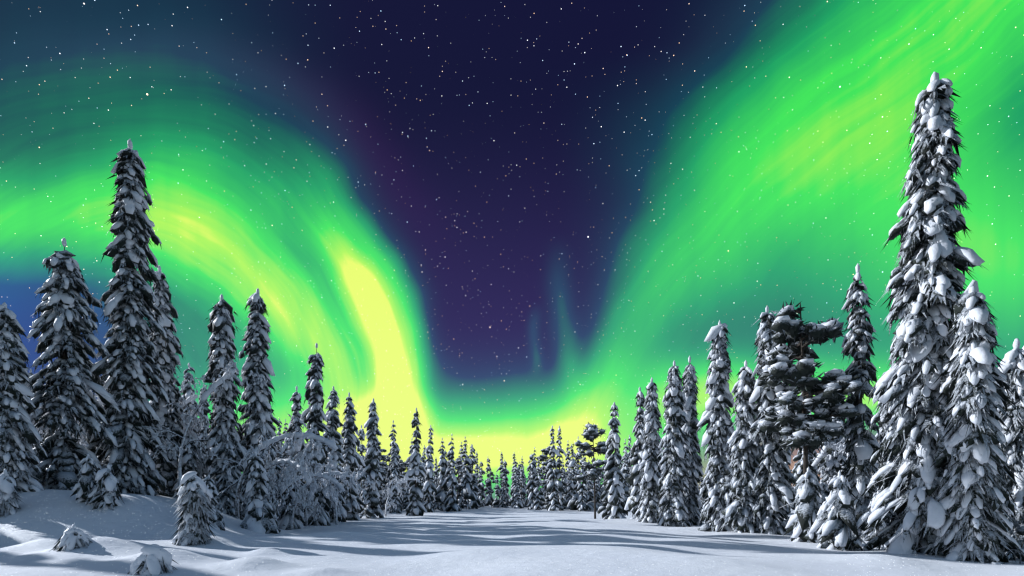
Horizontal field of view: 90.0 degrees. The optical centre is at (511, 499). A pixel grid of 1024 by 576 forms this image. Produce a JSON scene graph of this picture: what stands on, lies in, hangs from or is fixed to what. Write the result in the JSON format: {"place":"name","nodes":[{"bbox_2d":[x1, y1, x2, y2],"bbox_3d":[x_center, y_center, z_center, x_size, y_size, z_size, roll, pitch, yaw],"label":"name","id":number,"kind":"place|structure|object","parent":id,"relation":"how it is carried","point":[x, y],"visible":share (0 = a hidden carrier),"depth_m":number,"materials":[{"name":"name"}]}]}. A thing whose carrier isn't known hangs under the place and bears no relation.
{"place":"outdoors","nodes":[
{"label":"outdoors","id":0,"kind":"place"},
{"bbox_2d":[0,489,1023,575],"bbox_3d":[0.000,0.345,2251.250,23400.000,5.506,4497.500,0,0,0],"label":"ground snow","id":1,"kind":"structure","parent":0,"point":[490,541],"depth_m":13.87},
{"bbox_2d":[0,469,24,517],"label":"tree sapling","id":2,"kind":"object","parent":1,"relation":"on","point":[9,496],"visible":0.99,"depth_m":18.67,"materials":[{"name":"white wood"}]},
{"bbox_2d":[0,302,47,492],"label":"tree","id":3,"kind":"object","parent":1,"relation":"on","point":[17,426],"visible":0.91,"depth_m":20.82,"materials":[{"name":"white plant"}]},
{"bbox_2d":[30,395,102,447],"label":"birch tree","id":4,"kind":"object","parent":1,"relation":"on","point":[82,435],"visible":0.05,"depth_m":26.25,"materials":[{"name":"white plant"}]},
{"bbox_2d":[50,524,92,551],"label":"tree sapling","id":5,"kind":"object","parent":1,"relation":"on","point":[72,537],"visible":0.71,"depth_m":11.73,"materials":[{"name":"white wood"}]},
{"bbox_2d":[24,238,127,489],"bbox_3d":[-20.878,-4.909,24.231,5.123,14.825,4.634,0,0,0],"label":"tree","id":6,"kind":"object","parent":1,"relation":"on","point":[61,324],"visible":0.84,"depth_m":23.60,"materials":[{"name":"white plant"}]},
{"bbox_2d":[70,453,98,503],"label":"young tree","id":7,"kind":"object","parent":1,"relation":"on","point":[84,486],"visible":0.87,"depth_m":19.95,"materials":[{"name":"white plant"}]},
{"bbox_2d":[85,464,123,512],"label":"young tree","id":8,"kind":"object","parent":1,"relation":"on","point":[105,494],"visible":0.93,"depth_m":19.62,"materials":[{"name":"white plant"}]},
{"bbox_2d":[86,139,178,496],"bbox_3d":[-19.696,-8.539,26.506,4.152,19.807,4.664,0,0,-26],"label":"tree","id":9,"kind":"object","parent":1,"relation":"on","point":[129,369],"visible":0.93,"depth_m":25.69,"materials":[{"name":"grey plant"}]},
{"bbox_2d":[129,544,177,575],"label":"tree sapling","id":10,"kind":"object","parent":1,"relation":"on","point":[153,559],"visible":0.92,"depth_m":9.04,"materials":[{"name":"white wood"}]},
{"bbox_2d":[146,265,187,494],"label":"tree","id":11,"kind":"object","parent":1,"relation":"on","point":[167,360],"visible":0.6,"depth_m":28.71,"materials":[{"name":"white plant"}]},
{"bbox_2d":[143,377,205,453],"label":"birch tree","id":12,"kind":"object","parent":1,"relation":"on","point":[189,399],"visible":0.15,"depth_m":31.94,"materials":[{"name":"white plant"}]},
{"bbox_2d":[170,434,201,497],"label":"young tree","id":13,"kind":"object","parent":1,"relation":"on","point":[189,463],"visible":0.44,"depth_m":28.69,"materials":[{"name":"white plant"}]},
{"bbox_2d":[167,403,211,478],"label":"birch tree","id":14,"kind":"object","parent":1,"relation":"on","point":[191,429],"visible":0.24,"depth_m":30.40,"materials":[{"name":"white plant"}]},
{"bbox_2d":[181,363,203,476],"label":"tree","id":15,"kind":"object","parent":1,"relation":"on","point":[187,392],"visible":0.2,"depth_m":36.12,"materials":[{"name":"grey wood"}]},
{"bbox_2d":[168,471,218,545],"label":"tree sapling","id":16,"kind":"object","parent":1,"relation":"on","point":[195,496],"visible":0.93,"depth_m":14.56,"materials":[{"name":"white wood"}]},
{"bbox_2d":[198,384,210,463],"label":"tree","id":17,"kind":"object","parent":1,"relation":"on","point":[205,409],"visible":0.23,"depth_m":47.74,"materials":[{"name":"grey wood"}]},
{"bbox_2d":[146,358,267,490],"bbox_3d":[-17.540,-3.703,28.407,5.232,8.253,6.336,0,0,33],"label":"birch tree","id":18,"kind":"object","parent":1,"relation":"on","point":[229,373],"visible":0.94,"depth_m":27.76,"materials":[{"name":"white plant"}]},
{"bbox_2d":[203,475,225,530],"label":"young tree","id":19,"kind":"object","parent":1,"relation":"on","point":[219,524],"visible":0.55,"depth_m":20.68,"materials":[{"name":"white plant"}]},
{"bbox_2d":[201,294,246,519],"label":"tree","id":20,"kind":"object","parent":1,"relation":"on","point":[221,329],"visible":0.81,"depth_m":29.55,"materials":[{"name":"white plant"}]},
{"bbox_2d":[236,288,283,528],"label":"tree","id":21,"kind":"object","parent":1,"relation":"on","point":[257,409],"visible":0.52,"depth_m":30.98,"materials":[{"name":"white plant"}]},
{"bbox_2d":[240,450,280,533],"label":"young tree","id":22,"kind":"object","parent":1,"relation":"on","point":[260,516],"visible":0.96,"depth_m":23.04,"materials":[{"name":"white plant"}]},
{"bbox_2d":[206,414,337,518],"bbox_3d":[-12.636,-1.509,26.439,6.987,6.073,4.339,0,0,-9],"label":"birch tree","id":23,"kind":"object","parent":1,"relation":"on","point":[286,436],"visible":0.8,"depth_m":26.75,"materials":[{"name":"white plant"}]},
{"bbox_2d":[275,418,282,483],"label":"snowy conifer tree","id":24,"kind":"object","parent":1,"relation":"on","point":[278,443],"visible":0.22,"depth_m":78.81,"materials":[{"name":"snow"}]},
{"bbox_2d":[228,450,330,515],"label":"birch tree","id":25,"kind":"object","parent":1,"relation":"on","point":[287,475],"visible":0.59,"depth_m":26.99,"materials":[{"name":"white plant"}]},
{"bbox_2d":[278,440,288,487],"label":"snowy conifer tree","id":26,"kind":"object","parent":1,"relation":"on","point":[284,450],"visible":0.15,"depth_m":74.39,"materials":[{"name":"snow"}]},
{"bbox_2d":[277,478,304,529],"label":"young tree","id":27,"kind":"object","parent":1,"relation":"on","point":[285,524],"visible":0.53,"depth_m":33.49,"materials":[{"name":"white plant"}]},
{"bbox_2d":[286,386,304,513],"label":"tree","id":28,"kind":"object","parent":1,"relation":"on","point":[296,406],"visible":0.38,"depth_m":40.55,"materials":[{"name":"white plant"}]},
{"bbox_2d":[277,447,322,525],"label":"birch tree","id":29,"kind":"object","parent":1,"relation":"on","point":[307,515],"visible":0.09,"depth_m":35.90,"materials":[{"name":"white plant"}]},
{"bbox_2d":[300,343,334,525],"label":"tree","id":30,"kind":"object","parent":1,"relation":"on","point":[313,415],"visible":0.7,"depth_m":37.61,"materials":[{"name":"white plant"}]},
{"bbox_2d":[296,481,346,524],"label":"birch tree","id":31,"kind":"object","parent":1,"relation":"on","point":[336,509],"visible":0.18,"depth_m":40.21,"materials":[{"name":"white plant"}]},
{"bbox_2d":[268,459,377,519],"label":"birch tree","id":32,"kind":"object","parent":1,"relation":"on","point":[298,493],"visible":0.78,"depth_m":29.53,"materials":[{"name":"white plant"}]},
{"bbox_2d":[278,463,374,529],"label":"birch tree","id":33,"kind":"object","parent":1,"relation":"on","point":[310,494],"visible":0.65,"depth_m":33.22,"materials":[{"name":"white plant"}]},
{"bbox_2d":[323,385,350,522],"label":"tree","id":34,"kind":"object","parent":1,"relation":"on","point":[333,419],"visible":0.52,"depth_m":43.62,"materials":[{"name":"white plant"}]},
{"bbox_2d":[341,392,371,519],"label":"tree","id":35,"kind":"object","parent":1,"relation":"on","point":[352,458],"visible":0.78,"depth_m":46.74,"materials":[{"name":"white plant"}]},
{"bbox_2d":[355,425,366,514],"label":"tree","id":36,"kind":"object","parent":1,"relation":"on","point":[362,437],"visible":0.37,"depth_m":59.64,"materials":[{"name":"white plant"}]},
{"bbox_2d":[356,398,383,518],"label":"tree","id":37,"kind":"object","parent":1,"relation":"on","point":[371,500],"visible":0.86,"depth_m":51.59,"materials":[{"name":"white plant"}]},
{"bbox_2d":[365,442,386,482],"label":"snowy conifer tree","id":38,"kind":"object","parent":1,"relation":"on","point":[382,471],"visible":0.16,"depth_m":74.02,"materials":[{"name":"snow"}]},
{"bbox_2d":[376,456,383,509],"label":"snowy conifer tree","id":39,"kind":"object","parent":1,"relation":"on","point":[378,486],"visible":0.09,"depth_m":81.58,"materials":[{"name":"snow"}]},
{"bbox_2d":[379,449,389,484],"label":"snowy conifer tree","id":40,"kind":"object","parent":1,"relation":"on","point":[384,457],"visible":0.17,"depth_m":85.36,"materials":[{"name":"snow"}]},
{"bbox_2d":[384,420,402,495],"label":"snowy conifer tree","id":41,"kind":"object","parent":1,"relation":"on","point":[389,453],"visible":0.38,"depth_m":88.83,"materials":[{"name":"snow"}]},
{"bbox_2d":[384,439,404,513],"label":"tree","id":42,"kind":"object","parent":1,"relation":"on","point":[395,471],"visible":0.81,"depth_m":69.66,"materials":[{"name":"white plant"}]},
{"bbox_2d":[380,476,424,516],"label":"birch tree","id":43,"kind":"object","parent":1,"relation":"on","point":[389,491],"visible":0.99,"depth_m":55.57,"materials":[{"name":"white plant"}]},
{"bbox_2d":[398,460,411,511],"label":"snowy conifer tree","id":44,"kind":"object","parent":1,"relation":"on","point":[401,462],"visible":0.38,"depth_m":74.72,"materials":[{"name":"snow"}]},
{"bbox_2d":[402,457,410,509],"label":"snowy conifer tree","id":45,"kind":"object","parent":1,"relation":"on","point":[406,501],"visible":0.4,"depth_m":79.80,"materials":[{"name":"snow"}]},
{"bbox_2d":[403,408,426,515],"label":"tree","id":46,"kind":"object","parent":1,"relation":"on","point":[415,507],"visible":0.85,"depth_m":57.74,"materials":[{"name":"white plant"}]},
{"bbox_2d":[422,425,436,511],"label":"snowy conifer tree","id":47,"kind":"object","parent":1,"relation":"on","point":[431,489],"visible":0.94,"depth_m":77.34,"materials":[{"name":"snow"}]},
{"bbox_2d":[432,470,438,509],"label":"snowy conifer tree","id":48,"kind":"object","parent":1,"relation":"on","point":[435,506],"visible":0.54,"depth_m":96.21,"materials":[{"name":"snow"}]},
{"bbox_2d":[433,438,447,510],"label":"snowy conifer tree","id":49,"kind":"object","parent":1,"relation":"on","point":[440,496],"visible":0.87,"depth_m":83.75,"materials":[{"name":"snow"}]},
{"bbox_2d":[441,434,460,511],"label":"snowy conifer tree","id":50,"kind":"object","parent":1,"relation":"on","point":[451,501],"visible":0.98,"depth_m":81.09,"materials":[{"name":"snow"}]},
{"bbox_2d":[455,452,464,508],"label":"snowy conifer tree","id":51,"kind":"object","parent":1,"relation":"on","point":[461,504],"visible":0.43,"depth_m":102.74,"materials":[{"name":"snow"}]},
{"bbox_2d":[453,457,467,501],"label":"snowy conifer tree","id":52,"kind":"object","parent":1,"relation":"on","point":[458,463],"visible":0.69,"depth_m":98.05,"materials":[{"name":"snow"}]},
{"bbox_2d":[460,437,476,508],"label":"snowy conifer tree","id":53,"kind":"object","parent":1,"relation":"on","point":[468,493],"visible":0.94,"depth_m":93.14,"materials":[{"name":"snow"}]},
{"bbox_2d":[467,444,480,508],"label":"snowy conifer tree","id":54,"kind":"object","parent":1,"relation":"on","point":[475,504],"visible":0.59,"depth_m":98.80,"materials":[{"name":"snow"}]},
{"bbox_2d":[477,462,486,506],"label":"tree","id":55,"kind":"object","parent":1,"relation":"on","point":[481,494],"visible":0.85,"depth_m":132.28,"materials":[{"name":"white plant"}]},
{"bbox_2d":[484,458,493,505],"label":"tree","id":56,"kind":"object","parent":1,"relation":"on","point":[488,499],"visible":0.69,"depth_m":144.11,"materials":[{"name":"white plant"}]},
{"bbox_2d":[485,471,497,507],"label":"tree","id":57,"kind":"object","parent":1,"relation":"on","point":[488,486],"visible":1,"depth_m":122.32,"materials":[{"name":"grey plant"}]},
{"bbox_2d":[492,475,500,507],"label":"tree","id":58,"kind":"object","parent":1,"relation":"on","point":[495,503],"visible":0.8,"depth_m":126.44,"materials":[{"name":"grey plant"}]},
{"bbox_2d":[497,476,505,507],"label":"snowy conifer tree","id":59,"kind":"object","parent":1,"relation":"on","point":[502,501],"visible":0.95,"depth_m":124.62,"materials":[{"name":"snow"}]},
{"bbox_2d":[496,452,506,505],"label":"snowy conifer tree","id":60,"kind":"object","parent":1,"relation":"on","point":[500,468],"visible":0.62,"depth_m":130.61,"materials":[{"name":"snow"}]},
{"bbox_2d":[500,459,508,507],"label":"snowy conifer tree","id":61,"kind":"object","parent":1,"relation":"on","point":[503,471],"visible":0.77,"depth_m":126.89,"materials":[{"name":"snow"}]},
{"bbox_2d":[511,475,516,506],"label":"snowy conifer tree","id":62,"kind":"object","parent":1,"relation":"on","point":[514,489],"visible":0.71,"depth_m":116.81,"materials":[{"name":"snow"}]},
{"bbox_2d":[513,467,523,508],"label":"snowy conifer tree","id":63,"kind":"object","parent":1,"relation":"on","point":[518,501],"visible":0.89,"depth_m":107.95,"materials":[{"name":"snow"}]},
{"bbox_2d":[518,465,526,507],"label":"snowy conifer tree","id":64,"kind":"object","parent":1,"relation":"on","point":[523,492],"visible":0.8,"depth_m":110.58,"materials":[{"name":"snow"}]},
{"bbox_2d":[524,454,539,509],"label":"snowy conifer tree","id":65,"kind":"object","parent":1,"relation":"on","point":[531,486],"visible":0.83,"depth_m":97.33,"materials":[{"name":"snow"}]},
{"bbox_2d":[534,458,545,509],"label":"snowy conifer tree","id":66,"kind":"object","parent":1,"relation":"on","point":[539,497],"visible":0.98,"depth_m":88.06,"materials":[{"name":"snow"}]},
{"bbox_2d":[541,474,546,508],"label":"snowy conifer tree","id":67,"kind":"object","parent":1,"relation":"on","point":[544,492],"visible":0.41,"depth_m":105.03,"materials":[{"name":"snow"}]},
{"bbox_2d":[537,445,561,484],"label":"snowy conifer tree","id":68,"kind":"object","parent":1,"relation":"on","point":[545,451],"visible":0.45,"depth_m":92.09,"materials":[{"name":"snow"}]},
{"bbox_2d":[544,468,555,507],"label":"snowy conifer tree","id":69,"kind":"object","parent":1,"relation":"on","point":[548,501],"visible":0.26,"depth_m":89.48,"materials":[{"name":"snow"}]},
{"bbox_2d":[546,425,559,510],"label":"snowy conifer tree","id":70,"kind":"object","parent":1,"relation":"on","point":[552,485],"visible":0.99,"depth_m":83.48,"materials":[{"name":"snow"}]},
{"bbox_2d":[551,425,567,510],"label":"snowy conifer tree","id":71,"kind":"object","parent":1,"relation":"on","point":[559,476],"visible":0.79,"depth_m":86.05,"materials":[{"name":"snow"}]},
{"bbox_2d":[560,460,567,508],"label":"snowy conifer tree","id":72,"kind":"object","parent":1,"relation":"on","point":[565,492],"visible":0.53,"depth_m":99.24,"materials":[{"name":"snow"}]},
{"bbox_2d":[564,465,574,509],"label":"snowy conifer tree","id":73,"kind":"object","parent":1,"relation":"on","point":[571,486],"visible":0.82,"depth_m":95.03,"materials":[{"name":"snow"}]},
{"bbox_2d":[564,441,574,501],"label":"snowy conifer tree","id":74,"kind":"object","parent":1,"relation":"on","point":[567,469],"visible":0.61,"depth_m":108.82,"materials":[{"name":"snow"}]},
{"bbox_2d":[568,444,576,494],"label":"snowy conifer tree","id":75,"kind":"object","parent":1,"relation":"on","point":[572,464],"visible":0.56,"depth_m":106.63,"materials":[{"name":"snow"}]},
{"bbox_2d":[567,437,582,509],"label":"snowy conifer tree","id":76,"kind":"object","parent":1,"relation":"on","point":[573,500],"visible":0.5,"depth_m":90.82,"materials":[{"name":"snow"}]},
{"bbox_2d":[575,459,588,510],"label":"snowy conifer tree","id":77,"kind":"object","parent":1,"relation":"on","point":[583,505],"visible":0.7,"depth_m":83.45,"materials":[{"name":"snow"}]},
{"bbox_2d":[572,422,607,518],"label":"tree","id":78,"kind":"object","parent":1,"relation":"on","point":[591,432],"visible":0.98,"depth_m":47.51,"materials":[{"name":"white plant"}]},
{"bbox_2d":[585,459,598,510],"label":"snowy conifer tree","id":79,"kind":"object","parent":1,"relation":"on","point":[590,494],"visible":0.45,"depth_m":85.34,"materials":[{"name":"snow"}]},
{"bbox_2d":[593,472,604,510],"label":"snowy conifer tree","id":80,"kind":"object","parent":1,"relation":"on","point":[598,494],"visible":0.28,"depth_m":86.85,"materials":[{"name":"snow"}]},
{"bbox_2d":[597,402,627,519],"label":"tree","id":81,"kind":"object","parent":1,"relation":"on","point":[613,500],"visible":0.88,"depth_m":41.64,"materials":[{"name":"white plant"}]},
{"bbox_2d":[621,448,628,503],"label":"snowy conifer tree","id":82,"kind":"object","parent":1,"relation":"on","point":[624,469],"visible":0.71,"depth_m":81.20,"materials":[{"name":"snow"}]},
{"bbox_2d":[624,387,644,519],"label":"tree","id":83,"kind":"object","parent":1,"relation":"on","point":[633,501],"visible":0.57,"depth_m":36.73,"materials":[{"name":"white plant"}]},
{"bbox_2d":[635,377,663,522],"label":"tree","id":84,"kind":"object","parent":1,"relation":"on","point":[650,477],"visible":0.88,"depth_m":33.07,"materials":[{"name":"white plant"}]},
{"bbox_2d":[654,360,692,526],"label":"tree","id":85,"kind":"object","parent":1,"relation":"on","point":[674,463],"visible":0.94,"depth_m":28.60,"materials":[{"name":"white plant"}]},
{"bbox_2d":[680,356,703,525],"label":"tree","id":86,"kind":"object","parent":1,"relation":"on","point":[689,378],"visible":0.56,"depth_m":30.19,"materials":[{"name":"white plant"}]},
{"bbox_2d":[697,320,734,531],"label":"tree","id":87,"kind":"object","parent":1,"relation":"on","point":[715,489],"visible":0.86,"depth_m":24.04,"materials":[{"name":"white plant"}]},
{"bbox_2d":[718,360,765,532],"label":"tree","id":88,"kind":"object","parent":1,"relation":"on","point":[739,508],"visible":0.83,"depth_m":22.62,"materials":[{"name":"white plant"}]},
{"bbox_2d":[748,306,798,534],"bbox_3d":[11.424,-2.747,22.288,2.420,11.599,2.317,0,0,22],"label":"tree","id":89,"kind":"object","parent":1,"relation":"on","point":[774,483],"visible":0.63,"depth_m":22.03,"materials":[{"name":"white plant"}]},
{"bbox_2d":[782,382,796,513],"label":"snowy conifer tree","id":90,"kind":"object","parent":1,"relation":"on","point":[794,478],"visible":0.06,"depth_m":42.09,"materials":[{"name":"snow"}]},
{"bbox_2d":[783,467,823,542],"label":"young tree","id":91,"kind":"object","parent":1,"relation":"on","point":[802,519],"visible":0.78,"depth_m":18.48,"materials":[{"name":"white plant"}]},
{"bbox_2d":[792,393,820,511],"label":"snowy conifer tree","id":92,"kind":"object","parent":1,"relation":"on","point":[797,471],"visible":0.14,"depth_m":45.74,"materials":[{"name":"snow"}]},
{"bbox_2d":[751,299,870,507],"bbox_3d":[11.667,-3.067,20.521,3.752,10.061,4.113,0,0,16],"label":"tree","id":93,"kind":"object","parent":1,"relation":"on","point":[830,389],"visible":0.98,"depth_m":19.87,"materials":[{"name":"white plant"}]},
{"bbox_2d":[808,497,830,541],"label":"young tree","id":94,"kind":"object","parent":1,"relation":"on","point":[822,513],"visible":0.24,"depth_m":17.04,"materials":[{"name":"white plant"}]},
{"bbox_2d":[819,479,829,503],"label":"young tree","id":95,"kind":"object","parent":1,"relation":"on","point":[826,492],"visible":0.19,"depth_m":23.69,"materials":[{"name":"white plant"}]},
{"bbox_2d":[811,395,846,491],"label":"tree","id":96,"kind":"object","parent":1,"relation":"on","point":[832,465],"visible":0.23,"depth_m":26.61,"materials":[{"name":"white plant"}]},
{"bbox_2d":[812,437,848,488],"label":"birch tree","id":97,"kind":"object","parent":1,"relation":"on","point":[840,447],"visible":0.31,"depth_m":25.60,"materials":[{"name":"white plant"}]},
{"bbox_2d":[817,470,870,550],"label":"young tree","id":98,"kind":"object","parent":1,"relation":"on","point":[838,528],"visible":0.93,"depth_m":15.85,"materials":[{"name":"white plant"}]},
{"bbox_2d":[840,263,886,522],"bbox_3d":[14.358,-3.437,21.148,2.058,12.498,2.312,0,0,28],"label":"tree","id":99,"kind":"object","parent":1,"relation":"on","point":[859,448],"visible":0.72,"depth_m":20.71,"materials":[{"name":"white plant"}]},
{"bbox_2d":[847,466,884,537],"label":"young tree","id":100,"kind":"object","parent":1,"relation":"on","point":[860,509],"visible":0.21,"depth_m":20.66,"materials":[{"name":"white plant"}]},
{"bbox_2d":[862,488,885,540],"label":"young tree","id":101,"kind":"object","parent":1,"relation":"on","point":[870,534],"visible":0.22,"depth_m":19.31,"materials":[{"name":"white plant"}]},
{"bbox_2d":[872,407,895,489],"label":"tree","id":102,"kind":"object","parent":1,"relation":"on","point":[881,438],"visible":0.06,"depth_m":23.84,"materials":[{"name":"white plant"}]},
{"bbox_2d":[847,72,987,560],"bbox_3d":[11.738,-4.514,15.149,3.656,15.695,4.429,0,0,0],"label":"tree","id":103,"kind":"object","parent":1,"relation":"on","point":[926,283],"visible":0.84,"depth_m":14.43,"materials":[{"name":"white plant"}]},
{"bbox_2d":[916,280,1023,563],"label":"tree","id":104,"kind":"object","parent":1,"relation":"on","point":[973,496],"visible":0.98,"depth_m":13.10,"materials":[{"name":"white plant"}]},
{"bbox_2d":[997,338,1023,560],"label":"tree","id":105,"kind":"object","parent":1,"relation":"on","point":[1012,366],"visible":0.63,"depth_m":15.13,"materials":[{"name":"white plant"}]},
{"bbox_2d":[0,0,1023,499],"label":"sky","id":106,"kind":"structure","parent":0,"point":[497,221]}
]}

